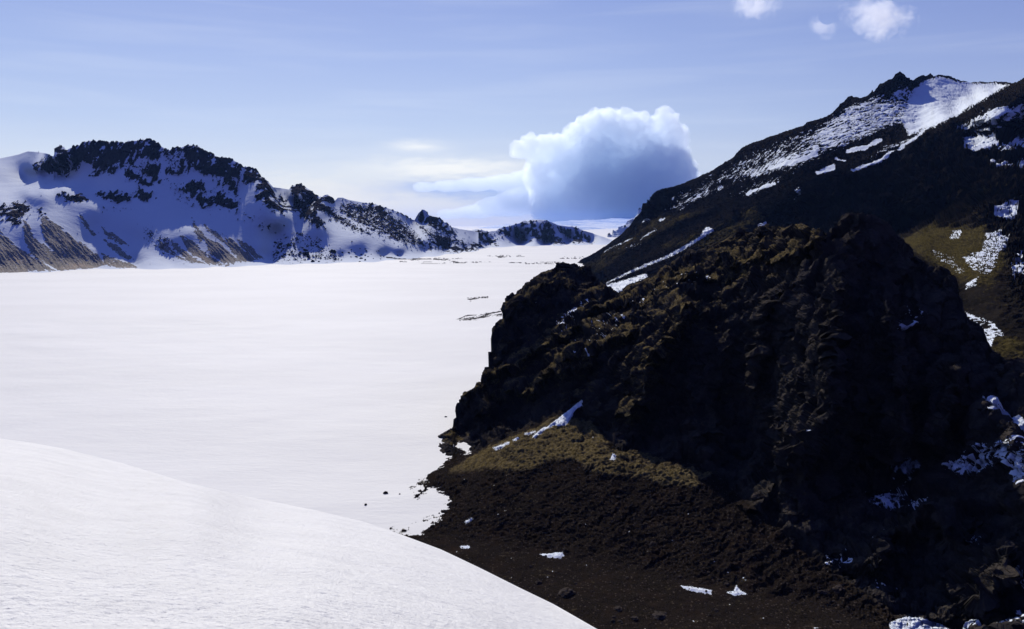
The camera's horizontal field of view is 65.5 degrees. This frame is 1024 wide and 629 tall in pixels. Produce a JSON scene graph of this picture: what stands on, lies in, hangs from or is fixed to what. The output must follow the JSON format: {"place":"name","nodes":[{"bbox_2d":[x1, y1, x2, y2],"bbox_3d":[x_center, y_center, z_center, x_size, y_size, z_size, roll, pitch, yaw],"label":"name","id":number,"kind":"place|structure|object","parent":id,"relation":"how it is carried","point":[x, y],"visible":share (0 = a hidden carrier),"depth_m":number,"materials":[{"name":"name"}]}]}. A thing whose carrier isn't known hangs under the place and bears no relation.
{"place":"outdoors","nodes":[
{"label":"outdoors","id":0,"kind":"place"},
{"bbox_2d":[0,138,478,272],"bbox_3d":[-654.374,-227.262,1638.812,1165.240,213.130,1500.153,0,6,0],"label":"mountain","id":1,"kind":"structure","parent":0,"point":[148,203],"depth_m":1290.62,"materials":[{"name":"white snow"}]},
{"bbox_2d":[0,439,595,628],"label":"snow bank","id":2,"kind":"structure","parent":0,"point":[89,542],"depth_m":8.65,"materials":[{"name":"white snow"}]},
{"bbox_2d":[0,226,617,535],"bbox_3d":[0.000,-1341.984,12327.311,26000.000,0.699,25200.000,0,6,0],"label":"lake","id":3,"kind":"structure","parent":0,"point":[339,389],"depth_m":333.04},
{"bbox_2d":[413,258,457,259],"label":"gravel bar","id":4,"kind":"object","parent":3,"relation":"on","point":[433,258],"visible":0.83,"depth_m":1383.08,"materials":[{"name":"grey gravel"}]},
{"bbox_2d":[400,261,477,263],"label":"gravel bar","id":5,"kind":"object","parent":3,"relation":"on","point":[443,263],"visible":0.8,"depth_m":1230.32,"materials":[{"name":"grey gravel"}]},
{"bbox_2d":[459,311,500,320],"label":"gravel bar","id":6,"kind":"object","parent":3,"relation":"on","point":[487,314],"visible":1,"depth_m":527.91,"materials":[{"name":"grey gravel"}]},
{"bbox_2d":[497,255,524,257],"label":"gravel bar","id":7,"kind":"object","parent":3,"relation":"on","point":[500,256],"visible":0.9,"depth_m":1475.09,"materials":[{"name":"grey gravel"}]},
{"bbox_2d":[510,262,550,263],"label":"gravel bar","id":8,"kind":"object","parent":3,"relation":"on","point":[531,263],"visible":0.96,"depth_m":1216.18,"materials":[{"name":"grey gravel"}]},
{"bbox_2d":[0,0,1023,225],"label":"sky","id":9,"kind":"structure","parent":0,"point":[459,112],"materials":[{"name":"blue"}]},
{"bbox_2d":[470,219,612,249],"bbox_3d":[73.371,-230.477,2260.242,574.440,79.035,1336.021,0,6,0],"label":"mountain","id":10,"kind":"structure","parent":0,"point":[532,232],"depth_m":2311.69,"materials":[{"name":"black stone"}]},
{"bbox_2d":[481,216,634,229],"bbox_3d":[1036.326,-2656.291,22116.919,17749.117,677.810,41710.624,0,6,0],"label":"glacier","id":11,"kind":"object","parent":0,"point":[610,223],"visible":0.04,"depth_m":13627.40,"materials":[{"name":"white snow"}]},
{"bbox_2d":[607,208,640,236],"bbox_3d":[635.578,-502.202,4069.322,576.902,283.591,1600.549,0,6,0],"label":"mountain","id":12,"kind":"structure","parent":0,"point":[619,231],"depth_m":3665.97,"materials":[{"name":"white snow"}]},
{"bbox_2d":[390,212,1023,628],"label":"headland","id":13,"kind":"structure","parent":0,"point":[860,376],"depth_m":156.96,"materials":[{"name":"black stone"}]},
{"bbox_2d":[493,441,508,449],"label":"snow patch","id":14,"kind":"object","parent":13,"relation":"on","point":[498,447],"visible":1,"depth_m":194.69,"materials":[{"name":"white snow"}]},
{"bbox_2d":[532,427,546,438],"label":"snow patch","id":15,"kind":"object","parent":13,"relation":"on","point":[537,433],"visible":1,"depth_m":195.90,"materials":[{"name":"white snow"}]},
{"bbox_2d":[540,552,563,558],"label":"snow patch","id":16,"kind":"object","parent":13,"relation":"on","point":[559,555],"visible":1,"depth_m":140.99,"materials":[{"name":"white snow"}]},
{"bbox_2d":[541,400,582,432],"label":"snow patch","id":17,"kind":"object","parent":13,"relation":"on","point":[563,419],"visible":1,"depth_m":200.61,"materials":[{"name":"white snow"}]},
{"bbox_2d":[556,262,570,267],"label":"boulder","id":18,"kind":"object","parent":13,"relation":"on","point":[562,265],"visible":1,"depth_m":272.62,"materials":[{"name":"black stone"}]},
{"bbox_2d":[558,587,575,596],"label":"rock","id":19,"kind":"object","parent":13,"relation":"on","point":[566,592],"visible":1,"depth_m":127.44,"materials":[{"name":"stone"}]},
{"bbox_2d":[581,266,590,271],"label":"boulder","id":20,"kind":"object","parent":13,"relation":"on","point":[585,268],"visible":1,"depth_m":270.54,"materials":[{"name":"black stone"}]},
{"bbox_2d":[613,606,622,611],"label":"rock","id":21,"kind":"object","parent":13,"relation":"on","point":[619,608],"visible":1,"depth_m":121.74,"materials":[{"name":"stone"}]},
{"bbox_2d":[652,611,666,619],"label":"rock","id":22,"kind":"object","parent":13,"relation":"on","point":[660,615],"visible":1,"depth_m":119.38,"materials":[{"name":"stone"}]},
{"bbox_2d":[681,585,711,594],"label":"snow patch","id":23,"kind":"object","parent":13,"relation":"on","point":[696,589],"visible":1,"depth_m":126.25,"materials":[{"name":"white snow"}]},
{"bbox_2d":[727,585,745,595],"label":"snow patch","id":24,"kind":"object","parent":13,"relation":"on","point":[736,591],"visible":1,"depth_m":124.41,"materials":[{"name":"white snow"}]},
{"bbox_2d":[735,228,744,236],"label":"boulder","id":25,"kind":"object","parent":13,"relation":"on","point":[739,232],"visible":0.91,"depth_m":239.54,"materials":[{"name":"black stone"}]},
{"bbox_2d":[751,492,762,500],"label":"rock","id":26,"kind":"object","parent":13,"relation":"on","point":[755,496],"visible":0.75,"depth_m":150.85,"materials":[{"name":"stone"}]},
{"bbox_2d":[755,226,768,236],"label":"boulder","id":27,"kind":"object","parent":13,"relation":"on","point":[761,231],"visible":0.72,"depth_m":217.45,"materials":[{"name":"black stone"}]},
{"bbox_2d":[832,584,844,593],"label":"rock","id":28,"kind":"object","parent":13,"relation":"on","point":[838,588],"visible":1,"depth_m":123.21,"materials":[{"name":"stone"}]},
{"bbox_2d":[889,616,948,628],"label":"snow patch","id":29,"kind":"object","parent":13,"relation":"on","point":[921,623],"visible":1,"depth_m":112.59,"materials":[{"name":"white snow"}]},
{"bbox_2d":[578,71,1023,360],"bbox_3d":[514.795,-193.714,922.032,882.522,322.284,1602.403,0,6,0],"label":"mountain","id":30,"kind":"structure","parent":0,"point":[929,168],"depth_m":735.49,"materials":[{"name":"black stone"}]},
{"bbox_2d":[606,274,647,292],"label":"snow patch","id":31,"kind":"object","parent":30,"relation":"on","point":[618,285],"visible":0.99,"depth_m":698.27,"materials":[{"name":"white snow"}]},
{"bbox_2d":[644,268,658,274],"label":"boulder","id":32,"kind":"object","parent":30,"relation":"on","point":[650,271],"visible":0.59,"depth_m":693.38,"materials":[{"name":"black stone"}]},
{"bbox_2d":[606,227,712,283],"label":"snow patch","id":33,"kind":"object","parent":30,"relation":"on","point":[707,230],"visible":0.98,"depth_m":737.62,"materials":[{"name":"white snow"}]}
]}

